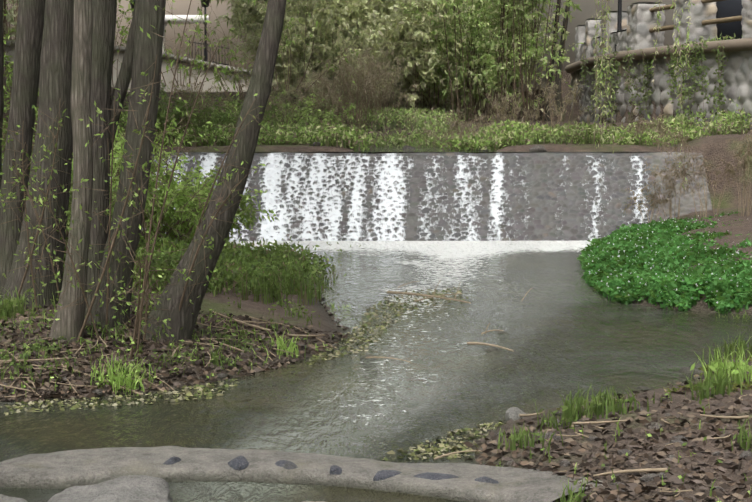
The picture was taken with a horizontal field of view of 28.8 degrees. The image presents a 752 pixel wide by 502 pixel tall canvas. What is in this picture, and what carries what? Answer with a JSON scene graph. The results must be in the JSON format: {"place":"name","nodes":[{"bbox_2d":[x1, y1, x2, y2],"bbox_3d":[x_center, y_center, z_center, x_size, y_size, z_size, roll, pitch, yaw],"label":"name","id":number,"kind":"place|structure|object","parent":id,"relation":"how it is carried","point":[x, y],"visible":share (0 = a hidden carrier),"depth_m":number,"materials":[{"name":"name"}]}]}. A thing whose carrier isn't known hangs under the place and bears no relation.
{"place":"outdoors","nodes":[
{"label":"outdoors","id":0,"kind":"place"},
{"bbox_2d":[0,240,751,501],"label":"water","id":1,"kind":"structure","parent":0,"point":[564,326],"depth_m":9.64,"materials":[{"name":"liquid"}]},
{"bbox_2d":[0,0,751,501],"bbox_3d":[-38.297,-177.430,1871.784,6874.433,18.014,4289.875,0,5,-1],"label":"ground","id":2,"kind":"structure","parent":0,"point":[714,150],"depth_m":10.68,"materials":[{"name":"brown soil"}]},
{"bbox_2d":[49,0,92,342],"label":"tree trunk","id":3,"kind":"object","parent":2,"relation":"on","point":[68,324],"visible":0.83,"depth_m":9.57,"materials":[{"name":"brown plant"}]},
{"bbox_2d":[5,45,274,91],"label":"garden wall","id":4,"kind":"structure","parent":2,"relation":"on","point":[168,77],"depth_m":43.71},
{"bbox_2d":[5,41,250,74],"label":"wall coping","id":5,"kind":"object","parent":4,"relation":"on","point":[165,57],"visible":0.1,"depth_m":43.62,"materials":[{"name":"stone"}]},
{"bbox_2d":[0,0,286,342],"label":"tree trunks","id":6,"kind":"object","parent":2,"relation":"on","point":[43,47],"visible":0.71,"depth_m":10.16,"materials":[{"name":"brown plant"}]},
{"bbox_2d":[162,15,208,52],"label":"window frame","id":7,"kind":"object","parent":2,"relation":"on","point":[189,18],"depth_m":47.13,"materials":[{"name":"white paint"}]},
{"bbox_2d":[114,0,257,68],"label":"house walls","id":8,"kind":"structure","parent":2,"relation":"on","point":[180,7],"depth_m":51.28,"materials":[{"name":"beige paint"}]},
{"bbox_2d":[0,407,525,501],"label":"rocks","id":9,"kind":"object","parent":2,"relation":"on","point":[136,488],"visible":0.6,"depth_m":6.10,"materials":[{"name":"grey stone"}]},
{"bbox_2d":[0,446,602,501],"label":"stone curb","id":10,"kind":"structure","parent":2,"relation":"on","point":[66,469],"depth_m":6.72,"materials":[{"name":"stone"}]},
{"bbox_2d":[163,456,498,483],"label":"embedded stones","id":11,"kind":"object","parent":10,"relation":"on","point":[239,463],"visible":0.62,"depth_m":6.67,"materials":[{"name":"grey stone"}]},
{"bbox_2d":[38,0,569,120],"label":"tree stems","id":12,"kind":"object","parent":2,"relation":"on","point":[558,82],"visible":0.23,"depth_m":28.80,"materials":[{"name":"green plant"}]},
{"bbox_2d":[2,152,711,240],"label":"waterfall","id":13,"kind":"structure","parent":2,"relation":"on","point":[524,196],"depth_m":20.44,"materials":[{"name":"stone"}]},
{"bbox_2d":[0,0,723,358],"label":"stems","id":14,"kind":"object","parent":2,"relation":"on","point":[138,316],"visible":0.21,"depth_m":10.52,"materials":[{"name":"green plant"}]},
{"bbox_2d":[0,0,751,501],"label":"foliage","id":15,"kind":"object","parent":2,"relation":"on","point":[626,264],"visible":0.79,"depth_m":21.86,"materials":[{"name":"green plant"}]},
{"bbox_2d":[0,287,751,501],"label":"leaf litter","id":16,"kind":"object","parent":2,"relation":"on","point":[636,486],"visible":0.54,"depth_m":8.59,"materials":[{"name":"brown plant"}]},
{"bbox_2d":[0,280,751,496],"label":"fallen twigs","id":17,"kind":"object","parent":2,"relation":"on","point":[520,415],"visible":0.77,"depth_m":9.16,"materials":[{"name":"brown wood"}]},
{"bbox_2d":[0,142,751,501],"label":"pebbles","id":18,"kind":"object","parent":2,"relation":"on","point":[592,438],"visible":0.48,"depth_m":7.47,"materials":[{"name":"stone"}]},
{"bbox_2d":[130,0,621,64],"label":"lamp posts","id":19,"kind":"object","parent":2,"relation":"on","point":[619,22],"visible":0.31,"depth_m":44.63,"materials":[{"name":"black metal"}]},
{"bbox_2d":[3,0,751,222],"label":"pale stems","id":20,"kind":"object","parent":2,"relation":"on","point":[416,104],"visible":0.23,"depth_m":26.63,"materials":[{"name":"plant"}]},
{"bbox_2d":[497,0,673,90],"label":"terrace house","id":21,"kind":"structure","parent":2,"relation":"on","point":[588,8],"depth_m":39.62,"materials":[{"name":"paint"}]},
{"bbox_2d":[591,37,600,56],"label":"parapet","id":22,"kind":"structure","parent":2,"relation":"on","point":[593,51],"depth_m":31.98,"materials":[{"name":"grey stone"}]},
{"bbox_2d":[610,30,627,52],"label":"parapet","id":23,"kind":"structure","parent":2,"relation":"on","point":[618,39],"depth_m":29.43,"materials":[{"name":"grey stone"}]},
{"bbox_2d":[570,50,751,131],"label":"retaining wall","id":24,"kind":"structure","parent":2,"relation":"on","point":[737,77],"depth_m":26.28,"materials":[{"name":"grey stone"}]},
{"bbox_2d":[565,38,751,72],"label":"wall coping log","id":25,"kind":"object","parent":24,"relation":"on","point":[743,44],"depth_m":26.17,"materials":[{"name":"brown wood"}]},
{"bbox_2d":[580,43,585,59],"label":"parapet","id":26,"kind":"structure","parent":25,"relation":"on","point":[582,49],"depth_m":34.16,"materials":[{"name":"grey stone"}]},
{"bbox_2d":[575,0,751,61],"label":"parapet piers","id":27,"kind":"structure","parent":25,"relation":"on","point":[639,20],"depth_m":27.94,"materials":[{"name":"grey stone"}]},
{"bbox_2d":[649,0,741,32],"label":"parapet rails","id":28,"kind":"object","parent":27,"relation":"attached to","point":[709,21],"visible":0.44,"depth_m":25.63,"materials":[{"name":"brown wood"}]},
{"bbox_2d":[716,0,742,40],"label":"terrace kiosk","id":29,"kind":"object","parent":2,"relation":"on","point":[728,8],"depth_m":26.78,"materials":[{"name":"paint"}]},
{"bbox_2d":[329,146,660,151],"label":"water","id":30,"kind":"structure","parent":0,"point":[400,149],"depth_m":21.80,"materials":[{"name":"grey liquid"}]}
]}

